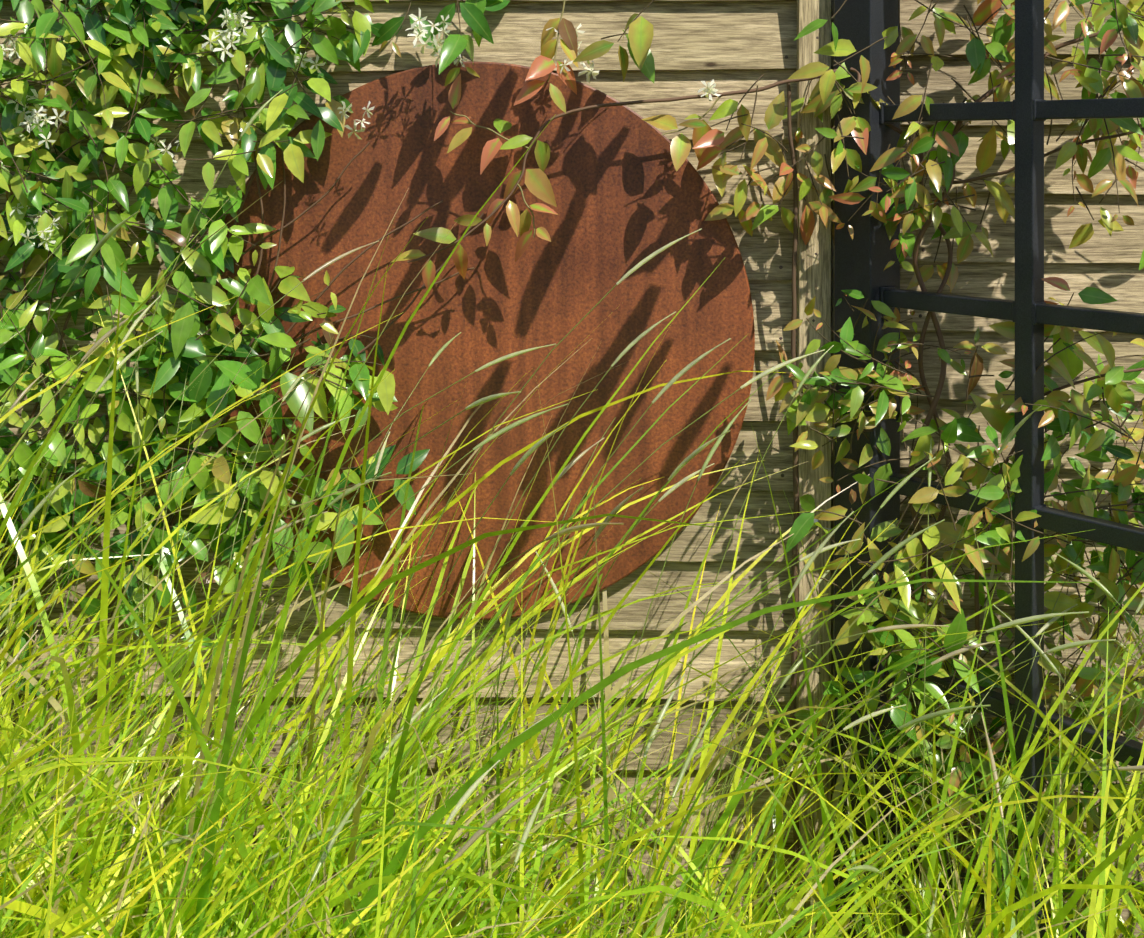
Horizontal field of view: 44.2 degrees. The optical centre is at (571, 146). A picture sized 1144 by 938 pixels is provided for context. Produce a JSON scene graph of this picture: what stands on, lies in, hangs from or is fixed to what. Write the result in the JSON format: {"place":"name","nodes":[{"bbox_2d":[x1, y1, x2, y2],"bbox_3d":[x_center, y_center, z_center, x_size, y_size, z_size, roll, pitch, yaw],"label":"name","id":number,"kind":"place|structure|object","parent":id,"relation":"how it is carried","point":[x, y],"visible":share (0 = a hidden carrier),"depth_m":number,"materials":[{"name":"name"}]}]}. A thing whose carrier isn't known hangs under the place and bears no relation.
{"place":"outdoors","nodes":[
{"label":"outdoors","id":0,"kind":"place"},
{"bbox_2d":[0,90,1143,937],"bbox_3d":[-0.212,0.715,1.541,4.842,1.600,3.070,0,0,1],"label":"ornamental grass","id":1,"kind":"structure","parent":0,"point":[306,894],"depth_m":1.76,"materials":[{"name":"green plant"}]},
{"bbox_2d":[900,0,1143,937],"bbox_3d":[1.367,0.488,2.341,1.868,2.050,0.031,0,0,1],"label":"fence panel","id":2,"kind":"object","parent":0,"point":[1102,259],"visible":0.12,"depth_m":2.35,"materials":[{"name":"beige wood"}]},
{"label":"ground","id":3,"kind":"structure","parent":0,"visible":0},
{"bbox_2d":[0,0,924,937],"bbox_3d":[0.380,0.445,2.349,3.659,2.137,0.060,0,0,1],"label":"fence panel","id":4,"kind":"object","parent":3,"relation":"on","point":[628,196],"visible":0.44,"depth_m":2.35,"materials":[{"name":"beige wood"}]},
{"bbox_2d":[0,0,1143,927],"bbox_3d":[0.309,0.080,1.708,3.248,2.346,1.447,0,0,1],"label":"jasmine leaves","id":5,"kind":"object","parent":4,"relation":"attached to","point":[39,219],"visible":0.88,"depth_m":2.24,"materials":[{"name":"green plant"}]},
{"bbox_2d":[797,0,834,936],"bbox_3d":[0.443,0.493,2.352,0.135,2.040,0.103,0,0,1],"label":"wooden post","id":6,"kind":"object","parent":4,"relation":"attached to","point":[816,275],"visible":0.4,"depth_m":2.32,"materials":[{"name":"beige wood"}]},
{"bbox_2d":[835,0,1143,937],"bbox_3d":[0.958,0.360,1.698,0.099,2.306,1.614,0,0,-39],"label":"metal trellis","id":7,"kind":"object","parent":3,"relation":"on","point":[865,254],"visible":0.48,"depth_m":2.11,"materials":[{"name":"black metal"}]}
]}

